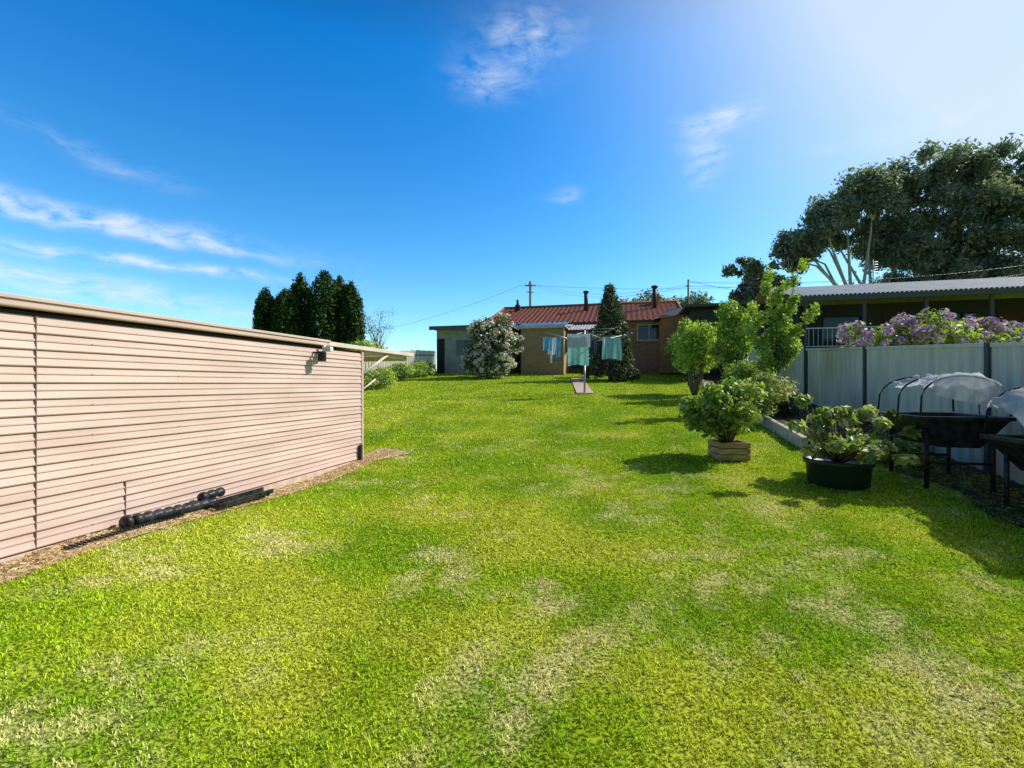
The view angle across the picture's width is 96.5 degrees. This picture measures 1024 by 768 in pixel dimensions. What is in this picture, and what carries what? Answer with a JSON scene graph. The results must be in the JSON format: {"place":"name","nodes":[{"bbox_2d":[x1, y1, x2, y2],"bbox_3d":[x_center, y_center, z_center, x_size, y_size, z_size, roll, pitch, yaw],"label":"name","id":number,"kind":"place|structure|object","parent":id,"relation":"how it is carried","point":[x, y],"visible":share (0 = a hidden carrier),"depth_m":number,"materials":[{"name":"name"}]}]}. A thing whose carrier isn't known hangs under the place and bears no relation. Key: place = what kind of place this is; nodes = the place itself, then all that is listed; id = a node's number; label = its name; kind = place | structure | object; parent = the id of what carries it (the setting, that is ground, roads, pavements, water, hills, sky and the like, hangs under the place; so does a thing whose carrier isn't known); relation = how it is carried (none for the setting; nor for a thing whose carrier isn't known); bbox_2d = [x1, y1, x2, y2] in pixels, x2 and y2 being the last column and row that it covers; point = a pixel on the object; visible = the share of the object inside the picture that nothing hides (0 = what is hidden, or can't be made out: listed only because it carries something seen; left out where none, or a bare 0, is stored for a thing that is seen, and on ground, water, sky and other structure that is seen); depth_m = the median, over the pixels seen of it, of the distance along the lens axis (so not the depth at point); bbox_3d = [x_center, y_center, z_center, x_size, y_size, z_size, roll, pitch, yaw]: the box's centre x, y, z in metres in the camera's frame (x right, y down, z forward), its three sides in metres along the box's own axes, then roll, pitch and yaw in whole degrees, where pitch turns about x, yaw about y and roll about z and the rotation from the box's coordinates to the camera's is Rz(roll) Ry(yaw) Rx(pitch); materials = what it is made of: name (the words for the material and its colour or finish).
{"place":"outdoors","nodes":[
{"label":"outdoors","id":0,"kind":"place"},
{"bbox_2d":[0,372,1023,767],"bbox_3d":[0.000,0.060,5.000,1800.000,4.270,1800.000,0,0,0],"label":"ground","id":1,"kind":"structure","parent":0,"point":[464,726],"depth_m":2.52,"materials":[{"name":"plant"}]},
{"bbox_2d":[0,448,409,582],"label":"dirt strip","id":2,"kind":"object","parent":1,"relation":"on","point":[396,452],"visible":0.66,"depth_m":3.28,"materials":[{"name":"soil"},{"name":"wood chip mulch"}]},
{"bbox_2d":[63,514,184,548],"bbox_3d":[-2.786,1.057,3.341,0.060,0.021,0.791,0,0,14],"label":"gutter strip","id":3,"kind":"object","parent":2,"relation":"on","point":[86,541],"visible":1,"depth_m":3.26,"materials":[{"name":"black plastic"}]},
{"bbox_2d":[119,487,224,528],"bbox_3d":[-2.735,1.014,3.756,0.116,0.151,0.858,0,0,14],"label":"corrugated drain pipe","id":4,"kind":"object","parent":2,"relation":"on","point":[203,500],"visible":0.94,"depth_m":3.70,"materials":[{"name":"black plastic"}]},
{"bbox_2d":[0,449,395,577],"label":"straw litter","id":5,"kind":"object","parent":2,"relation":"on","point":[148,526],"visible":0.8,"depth_m":3.39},
{"bbox_2d":[208,487,272,508],"bbox_3d":[-2.502,1.063,4.245,0.130,0.075,0.620,0,0,14],"label":"drain grate","id":6,"kind":"object","parent":2,"relation":"on","point":[235,499],"visible":1,"depth_m":4.21,"materials":[{"name":"black plastic"}]},
{"bbox_2d":[0,292,413,563],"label":"garden shed","id":7,"kind":"structure","parent":1,"relation":"on","point":[110,417],"depth_m":3.61,"materials":[{"name":"beige metal"}]},
{"bbox_2d":[313,345,332,361],"bbox_3d":[-2.295,-0.375,5.524,0.190,0.210,0.217,0,0,0],"label":"flood light","id":8,"kind":"object","parent":7,"relation":"attached to","point":[322,355],"visible":1,"depth_m":5.48,"materials":[{"name":"white plastic"}]},
{"bbox_2d":[252,286,273,330],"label":"cypress tree","id":9,"kind":"object","parent":1,"relation":"on","point":[262,317],"visible":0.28,"depth_m":27.55,"materials":[{"name":"green plant"}]},
{"bbox_2d":[269,287,303,335],"bbox_3d":[-13.439,-3.103,27.197,2.010,5.414,2.050,0,0,0],"label":"cypress tree","id":10,"kind":"object","parent":1,"relation":"on","point":[286,315],"visible":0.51,"depth_m":26.79,"materials":[{"name":"green plant"}]},
{"bbox_2d":[288,272,317,335],"bbox_3d":[-13.162,-3.770,28.497,1.987,6.564,2.030,0,0,0],"label":"cypress tree","id":11,"kind":"object","parent":1,"relation":"on","point":[299,288],"visible":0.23,"depth_m":28.10,"materials":[{"name":"green plant"}]},
{"bbox_2d":[302,269,341,342],"bbox_3d":[-11.487,-3.757,27.988,2.421,6.576,2.484,0,0,0],"label":"cypress tree","id":12,"kind":"object","parent":1,"relation":"on","point":[315,311],"visible":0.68,"depth_m":27.48,"materials":[{"name":"green plant"}]},
{"bbox_2d":[325,275,346,337],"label":"cypress tree","id":13,"kind":"object","parent":1,"relation":"on","point":[339,281],"visible":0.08,"depth_m":29.41,"materials":[{"name":"green plant"}]},
{"bbox_2d":[335,280,366,345],"bbox_3d":[-10.015,-3.521,28.387,1.920,5.961,1.947,0,0,0],"label":"cypress tree","id":14,"kind":"object","parent":1,"relation":"on","point":[348,315],"visible":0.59,"depth_m":27.99,"materials":[{"name":"green plant"}]},
{"bbox_2d":[350,338,387,368],"bbox_3d":[-7.266,-1.212,21.987,2.673,1.929,2.019,0,0,0],"label":"green shrub","id":15,"kind":"object","parent":1,"relation":"on","point":[367,343],"visible":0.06,"depth_m":21.64,"materials":[{"name":"green plant"}]},
{"bbox_2d":[364,369,388,389],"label":"border shrub","id":16,"kind":"object","parent":1,"relation":"on","point":[378,382],"visible":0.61,"depth_m":16.10,"materials":[{"name":"green plant"}]},
{"bbox_2d":[360,305,394,347],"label":"bare tree","id":17,"kind":"object","parent":1,"relation":"on","point":[374,331],"visible":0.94,"depth_m":26.15,"materials":[{"name":"grey plant"}]},
{"bbox_2d":[369,366,399,384],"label":"border shrub","id":18,"kind":"object","parent":1,"relation":"on","point":[390,374],"visible":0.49,"depth_m":17.90,"materials":[{"name":"green plant"}]},
{"bbox_2d":[364,350,435,371],"bbox_3d":[-5.526,-0.541,18.544,0.095,2.972,19.166,0,0,5],"label":"paling fence","id":19,"kind":"object","parent":1,"relation":"on","point":[421,355],"visible":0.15,"depth_m":23.69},
{"bbox_2d":[384,361,416,380],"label":"border shrub","id":20,"kind":"object","parent":1,"relation":"on","point":[403,371],"visible":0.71,"depth_m":19.85,"materials":[{"name":"green plant"}]},
{"bbox_2d":[408,360,435,376],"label":"border shrub","id":21,"kind":"object","parent":1,"relation":"on","point":[418,366],"visible":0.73,"depth_m":21.84,"materials":[{"name":"green plant"}]},
{"bbox_2d":[411,361,437,374],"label":"border shrub","id":22,"kind":"object","parent":1,"relation":"on","point":[430,373],"visible":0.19,"depth_m":23.39,"materials":[{"name":"green plant"}]},
{"bbox_2d":[429,324,520,373],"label":"grey garage","id":23,"kind":"structure","parent":1,"relation":"on","point":[451,343],"depth_m":24.69,"materials":[{"name":"painted render"},{"name":"metal"},{"name":"glass"}]},
{"bbox_2d":[456,340,471,354],"bbox_3d":[-2.573,-1.950,24.481,0.900,0.800,0.030,0,0,14],"label":"side window","id":24,"kind":"structure","parent":23,"relation":"in","point":[460,344],"depth_m":24.51,"materials":[{"name":"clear glass"}]},
{"bbox_2d":[459,312,524,378],"bbox_3d":[-1.057,-1.710,21.352,2.908,3.321,2.666,0,0,-38],"label":"snowball viburnum","id":25,"kind":"object","parent":1,"relation":"on","point":[489,351],"visible":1,"depth_m":20.73,"materials":[{"name":"white plant"}]},
{"bbox_2d":[525,281,535,305],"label":"utility pole","id":26,"kind":"object","parent":1,"relation":"on","point":[529,285],"visible":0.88,"depth_m":49.91,"materials":[{"name":"white wood"}]},
{"bbox_2d":[517,324,571,374],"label":"weatherboard outbuilding","id":27,"kind":"structure","parent":1,"relation":"on","point":[535,358],"depth_m":23.72,"materials":[{"name":"wood"}]},
{"bbox_2d":[565,324,596,329],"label":"veranda roof","id":28,"kind":"structure","parent":27,"relation":"on","point":[581,327],"depth_m":25.18,"materials":[{"name":"metal"}]},
{"bbox_2d":[544,328,621,391],"bbox_3d":[2.350,-0.658,14.800,2.141,2.150,2.141,0,0,20],"label":"rotary clothes hoist","id":29,"kind":"object","parent":1,"relation":"on","point":[584,332],"visible":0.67,"depth_m":14.77,"materials":[{"name":"silver metal"}]},
{"bbox_2d":[543,337,596,362],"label":"hanging clothes","id":30,"kind":"object","parent":29,"relation":"hanging from","point":[551,345],"visible":0.99,"depth_m":14.63,"materials":[{"name":"blue fabric"}]},
{"bbox_2d":[567,333,589,365],"bbox_3d":[2.003,-1.028,13.730,0.688,0.970,0.133,0,0,6],"label":"teal towel","id":31,"kind":"object","parent":29,"relation":"hanging from","point":[578,345],"visible":1,"depth_m":13.72,"materials":[{"name":"fabric"}]},
{"bbox_2d":[602,337,621,359],"bbox_3d":[3.122,-1.113,14.268,0.645,0.700,0.109,0,0,-18],"label":"bath towel","id":32,"kind":"object","parent":29,"relation":"hanging from","point":[611,348],"visible":1,"depth_m":14.28,"materials":[{"name":"teal fabric"}]},
{"bbox_2d":[571,357,596,377],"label":"shrub","id":33,"kind":"object","parent":1,"relation":"on","point":[575,367],"visible":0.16,"depth_m":21.39,"materials":[{"name":"green plant"}]},
{"bbox_2d":[520,322,658,372],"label":"walls","id":34,"kind":"structure","parent":1,"relation":"on","point":[646,354],"depth_m":25.74,"materials":[{"name":"brown brick"}]},
{"bbox_2d":[578,322,658,324],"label":"soffit","id":35,"kind":"structure","parent":34,"relation":"attached to","point":[638,323],"depth_m":25.50,"materials":[{"name":"beige paint"}]},
{"bbox_2d":[518,319,658,325],"bbox_3d":[3.779,-3.470,26.079,11.600,0.120,0.120,0,0,14],"label":"front gutter","id":36,"kind":"object","parent":35,"relation":"on","point":[631,321],"visible":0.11,"depth_m":25.38,"materials":[{"name":"red"}]},
{"bbox_2d":[638,325,658,339],"bbox_3d":[7.691,-2.900,25.644,1.150,0.850,0.020,0,0,14],"label":"window glass","id":37,"kind":"object","parent":34,"relation":"in","point":[643,332],"visible":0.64,"depth_m":25.66,"materials":[{"name":"glass"}]},
{"bbox_2d":[586,282,636,380],"bbox_3d":[4.282,-2.253,19.922,2.258,4.406,2.081,0,0,0],"label":"conifer tree","id":38,"kind":"object","parent":1,"relation":"on","point":[611,313],"visible":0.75,"depth_m":19.63,"materials":[{"name":"green plant"}]},
{"bbox_2d":[606,360,641,381],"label":"shrub","id":39,"kind":"object","parent":1,"relation":"on","point":[617,371],"visible":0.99,"depth_m":19.26,"materials":[{"name":"green plant"}]},
{"bbox_2d":[659,314,687,373],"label":"orange wall","id":40,"kind":"structure","parent":1,"relation":"on","point":[668,326],"depth_m":23.48,"materials":[{"name":"brick"}]},
{"bbox_2d":[493,302,678,323],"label":"roof front","id":41,"kind":"structure","parent":40,"relation":"on","point":[642,311],"depth_m":28.39,"materials":[{"name":"tile"}]},
{"bbox_2d":[515,305,519,311],"bbox_3d":[0.385,-5.150,31.218,0.300,0.500,0.300,0,0,14],"label":"chimney flue base","id":42,"kind":"object","parent":41,"relation":"on","point":[517,307],"visible":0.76,"depth_m":31.08,"materials":[{"name":"black metal"}]},
{"bbox_2d":[517,319,653,323],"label":"roof back","id":43,"kind":"structure","parent":41,"relation":"attached to","point":[593,321],"depth_m":33.12,"materials":[{"name":"ceramic"}]},
{"bbox_2d":[490,300,681,319],"bbox_3d":[4.440,-4.482,28.592,11.690,1.936,5.143,0,0,14],"label":"ridge cap","id":44,"kind":"object","parent":41,"relation":"on","point":[597,304],"visible":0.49,"depth_m":30.93,"materials":[{"name":"ceramic"}]},
{"bbox_2d":[516,285,657,310],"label":"flues","id":45,"kind":"object","parent":41,"relation":"on","point":[654,296],"visible":0.93,"depth_m":28.28,"materials":[{"name":"brown"}]},
{"bbox_2d":[651,294,659,304],"bbox_3d":[9.209,-5.250,29.399,0.500,1.000,0.500,0,0,14],"label":"brick chimney","id":46,"kind":"object","parent":41,"relation":"on","point":[658,299],"visible":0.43,"depth_m":29.12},
{"bbox_2d":[653,307,680,323],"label":"shade sail","id":47,"kind":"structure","parent":40,"relation":"on","point":[672,311],"depth_m":23.79,"materials":[{"name":"grey fabric"}]},
{"bbox_2d":[660,320,716,380],"bbox_3d":[7.621,-1.395,19.534,2.287,2.740,2.379,0,0,0],"label":"green shrub","id":48,"kind":"object","parent":1,"relation":"on","point":[668,347],"visible":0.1,"depth_m":19.61,"materials":[{"name":"green plant"}]},
{"bbox_2d":[670,317,717,395],"bbox_3d":[5.745,-0.875,14.441,1.538,2.621,1.731,0,0,0],"label":"green shrub","id":49,"kind":"object","parent":1,"relation":"on","point":[693,341],"visible":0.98,"depth_m":14.17,"materials":[{"name":"green plant"}]},
{"bbox_2d":[365,265,1023,333],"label":"power lines","id":50,"kind":"object","parent":1,"relation":"on","point":[709,285],"visible":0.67,"depth_m":27.95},
{"bbox_2d":[677,376,768,460],"bbox_3d":[3.027,0.471,6.521,1.191,1.196,1.133,0,0,-43],"label":"planter shrub","id":51,"kind":"object","parent":1,"relation":"on","point":[721,415],"visible":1,"depth_m":6.30,"materials":[{"name":"green plant"}]},
{"bbox_2d":[688,307,775,374],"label":"side wing","id":52,"kind":"structure","parent":1,"relation":"on","point":[708,315],"depth_m":21.59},
{"bbox_2d":[679,300,787,313],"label":"side wing roof","id":53,"kind":"structure","parent":52,"relation":"on","point":[686,308],"depth_m":21.06,"materials":[{"name":"grey metal"}]},
{"bbox_2d":[721,255,802,301],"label":"eucalyptus tree","id":54,"kind":"object","parent":1,"relation":"on","point":[752,270],"visible":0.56,"depth_m":41.54,"materials":[{"name":"green plant"}]},
{"bbox_2d":[743,258,820,379],"bbox_3d":[6.131,-1.100,10.486,1.733,3.568,0.784,0,0,0],"label":"young tree","id":55,"kind":"object","parent":1,"relation":"on","point":[779,354],"visible":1,"depth_m":10.45,"materials":[{"name":"green plant"}]},
{"bbox_2d":[778,302,798,343],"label":"end wall","id":56,"kind":"structure","parent":1,"relation":"on","point":[795,321],"depth_m":19.40,"materials":[{"name":"grey"}]},
{"bbox_2d":[685,372,931,451],"bbox_3d":[7.651,0.169,15.900,1.826,1.920,18.885,0,0,14],"label":"garden bed edging","id":57,"kind":"object","parent":1,"relation":"on","point":[799,440],"visible":0.05,"depth_m":7.77,"materials":[{"name":"concrete"}]},
{"bbox_2d":[615,248,1023,307],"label":"distant trees","id":58,"kind":"object","parent":1,"relation":"on","point":[699,299],"visible":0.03,"depth_m":52.10,"materials":[{"name":"green plant"}]},
{"bbox_2d":[784,393,922,489],"bbox_3d":[3.930,0.635,5.242,1.401,1.070,1.119,0,0,-40],"label":"potted magnolia","id":59,"kind":"object","parent":1,"relation":"on","point":[829,462],"visible":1,"depth_m":5.19,"materials":[{"name":"green plant"}]},
{"bbox_2d":[765,161,954,284],"bbox_3d":[29.635,-10.466,39.981,14.582,17.061,7.616,0,0,-13],"label":"eucalyptus tree","id":60,"kind":"object","parent":1,"relation":"on","point":[827,222],"visible":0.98,"depth_m":39.34,"materials":[{"name":"green plant"}]},
{"bbox_2d":[741,342,1023,484],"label":"metal panel fence","id":61,"kind":"object","parent":1,"relation":"on","point":[857,377],"visible":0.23,"depth_m":7.49,"materials":[{"name":"grey metal"}]},
{"bbox_2d":[776,298,1023,348],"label":"back wall","id":62,"kind":"structure","parent":1,"relation":"on","point":[875,311],"depth_m":20.60,"materials":[{"name":"brown"}]},
{"bbox_2d":[823,316,861,340],"bbox_3d":[15.178,-2.550,20.960,1.600,1.100,0.050,0,0,14],"label":"window","id":63,"kind":"structure","parent":62,"relation":"attached to","point":[832,321],"depth_m":21.01,"materials":[{"name":"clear glass"}]},
{"bbox_2d":[882,312,905,325],"bbox_3d":[17.117,-2.250,20.470,0.900,1.900,0.050,0,0,14],"label":"door frame","id":64,"kind":"object","parent":62,"relation":"attached to","point":[887,317],"visible":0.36,"depth_m":20.50,"materials":[{"name":"brown"}]},
{"bbox_2d":[771,276,1023,295],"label":"iron roof","id":65,"kind":"structure","parent":62,"relation":"on","point":[980,283],"depth_m":19.79,"materials":[{"name":"white metal"}]},
{"bbox_2d":[868,260,877,284],"bbox_3d":[17.564,-5.350,22.237,0.400,1.400,0.045,0,0,14],"label":"aerial","id":66,"kind":"object","parent":65,"relation":"attached to","point":[872,264],"visible":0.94,"depth_m":22.22,"materials":[{"name":"silver metal"}]},
{"bbox_2d":[798,287,1023,301],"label":"fascia","id":67,"kind":"structure","parent":65,"relation":"attached to","point":[919,294],"depth_m":17.90,"materials":[{"name":"grey metal"}]},
{"bbox_2d":[931,312,975,322],"bbox_3d":[19.250,-2.550,19.930,1.600,1.100,0.051,0,0,14],"label":"window","id":68,"kind":"structure","parent":62,"relation":"attached to","point":[960,316],"depth_m":19.83,"materials":[{"name":"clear glass"}]},
{"bbox_2d":[997,308,1023,334],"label":"door frame","id":69,"kind":"object","parent":62,"relation":"attached to","point":[1016,314],"visible":0.36,"depth_m":19.41,"materials":[{"name":"brown"}]},
{"bbox_2d":[836,307,1023,347],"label":"lilac bush","id":70,"kind":"object","parent":1,"relation":"on","point":[935,329],"visible":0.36,"depth_m":10.23,"materials":[{"name":"purple plant"}]},
{"bbox_2d":[843,132,1023,277],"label":"eucalyptus tree","id":71,"kind":"object","parent":1,"relation":"on","point":[976,196],"visible":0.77,"depth_m":39.88,"materials":[{"name":"green plant"}]},
{"bbox_2d":[877,372,1016,492],"bbox_3d":[5.079,0.565,5.444,0.880,1.395,0.972,0,0,14],"label":"raised garden pod","id":72,"kind":"object","parent":1,"relation":"on","point":[953,428],"visible":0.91,"depth_m":5.07,"materials":[{"name":"black plastic"}]},
{"bbox_2d":[877,156,1023,282],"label":"eucalyptus tree","id":73,"kind":"object","parent":1,"relation":"on","point":[1011,270],"visible":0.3,"depth_m":38.51,"materials":[{"name":"green plant"}]},
{"bbox_2d":[884,452,1023,527],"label":"bare soil","id":74,"kind":"structure","parent":1,"relation":"on","point":[941,476],"depth_m":5.26,"materials":[{"name":"brown soil"}]},
{"bbox_2d":[863,431,934,466],"bbox_3d":[5.316,0.867,6.295,0.835,0.486,0.699,0,0,0],"label":"weed clump","id":75,"kind":"object","parent":74,"relation":"on","point":[908,446],"visible":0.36,"depth_m":6.15,"materials":[{"name":"green plant"}]},
{"bbox_2d":[979,386,1023,506],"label":"raised garden pod","id":76,"kind":"object","parent":74,"relation":"on","point":[1007,446],"visible":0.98,"depth_m":4.57,"materials":[{"name":"black plastic"}]},
{"bbox_2d":[1002,320,1023,341],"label":"lilac bush","id":77,"kind":"object","parent":1,"relation":"on","point":[1020,328],"visible":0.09,"depth_m":10.86,"materials":[{"name":"purple plant"}]},
{"bbox_2d":[0,0,1023,370],"label":"sky","id":78,"kind":"structure","parent":0,"point":[183,159],"materials":[{"name":"blue"}]},
{"bbox_2d":[571,378,593,393],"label":"concrete path","id":79,"kind":"structure","parent":0,"point":[578,383],"depth_m":16.84,"materials":[{"name":"grey concrete"}]},
{"bbox_2d":[687,279,688,303],"bbox_3d":[9.450,-3.075,24.500,0.300,5.050,0.140,0,0,0],"label":"power pole","id":80,"kind":"object","parent":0,"point":[687,291],"visible":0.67,"depth_m":24.47,"materials":[{"name":"wood"}]},
{"bbox_2d":[703,375,898,440],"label":"garden bed soil","id":81,"kind":"structure","parent":0,"point":[782,419],"depth_m":8.98,"materials":[{"name":"brown soil"}]},
{"bbox_2d":[706,299,756,379],"bbox_3d":[6.277,-0.982,13.141,1.174,3.030,1.486,0,0,0],"label":"green shrub","id":82,"kind":"object","parent":81,"relation":"on","point":[728,351],"visible":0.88,"depth_m":13.04,"materials":[{"name":"green plant"}]},
{"bbox_2d":[718,359,758,383],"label":"shrub","id":83,"kind":"object","parent":81,"relation":"on","point":[746,369],"visible":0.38,"depth_m":11.38,"materials":[{"name":"green plant"}]},
{"bbox_2d":[738,367,799,416],"bbox_3d":[4.850,0.215,8.943,1.317,1.108,0.907,0,0,35],"label":"variegated shrub","id":84,"kind":"object","parent":81,"relation":"on","point":[768,380],"visible":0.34,"depth_m":8.75,"materials":[{"name":"green plant"}]},
{"bbox_2d":[765,384,804,415],"bbox_3d":[5.556,0.402,9.557,0.947,0.932,1.118,0,0,0],"label":"shrub","id":85,"kind":"object","parent":81,"relation":"on","point":[788,407],"visible":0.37,"depth_m":9.28,"materials":[{"name":"green plant"}]},
{"bbox_2d":[753,287,1023,305],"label":"iron roof back","id":86,"kind":"structure","parent":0,"point":[759,296],"depth_m":24.23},
{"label":"deck","id":87,"kind":"structure","parent":0,"visible":0},
{"bbox_2d":[804,301,807,347],"bbox_3d":[12.206,-2.250,18.999,0.110,2.400,0.110,0,0,14],"label":"post","id":88,"kind":"object","parent":87,"relation":"on","point":[805,327],"visible":0.64,"depth_m":18.95,"materials":[{"name":"grey metal"}]},
{"bbox_2d":[806,326,889,346],"bbox_3d":[13.938,-1.930,18.507,3.600,0.798,0.054,0,0,14],"label":"railing","id":89,"kind":"object","parent":88,"relation":"attached to","point":[827,328],"visible":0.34,"depth_m":18.75,"materials":[{"name":"white metal"}]},
{"bbox_2d":[862,299,865,329],"bbox_3d":[14.242,-2.250,18.484,0.110,2.400,0.110,0,0,14],"label":"post","id":90,"kind":"object","parent":87,"relation":"on","point":[863,310],"visible":0.21,"depth_m":18.43,"materials":[{"name":"grey metal"}]},
{"bbox_2d":[924,297,928,319],"bbox_3d":[16.278,-2.250,17.969,0.110,2.400,0.110,0,0,14],"label":"post","id":91,"kind":"object","parent":87,"relation":"on","point":[926,302],"visible":0.21,"depth_m":17.92,"materials":[{"name":"grey metal"}]},
{"bbox_2d":[989,294,994,316],"bbox_3d":[18.314,-2.250,17.454,0.110,2.400,0.110,0,0,14],"label":"post","id":92,"kind":"object","parent":87,"relation":"on","point":[991,305],"visible":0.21,"depth_m":17.41,"materials":[{"name":"grey metal"}]},
{"bbox_3d":[1.286,-3.290,26.013,4.300,0.360,1.550,0,0,14],"label":"lean-to roof","id":93,"kind":"object","parent":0,"visible":0},
{"bbox_2d":[519,323,535,325],"bbox_3d":[0.854,-3.375,26.097,0.920,0.350,1.300,0,0,14],"label":"solar panel","id":94,"kind":"object","parent":93,"relation":"on","point":[527,324],"visible":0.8,"depth_m":26.38,"materials":[{"name":"blue"}]},
{"bbox_2d":[536,323,551,324],"bbox_3d":[1.775,-3.375,25.864,0.920,0.350,1.300,0,0,14],"label":"solar panel","id":95,"kind":"object","parent":93,"relation":"on","point":[543,323],"visible":0.6,"depth_m":26.00,"materials":[{"name":"blue"}]},
{"bbox_2d":[551,322,568,324],"bbox_3d":[2.696,-3.375,25.631,0.920,0.350,1.300,0,0,14],"label":"solar panel","id":96,"kind":"object","parent":93,"relation":"on","point":[565,323],"visible":0.8,"depth_m":25.87,"materials":[{"name":"blue"}]}
]}

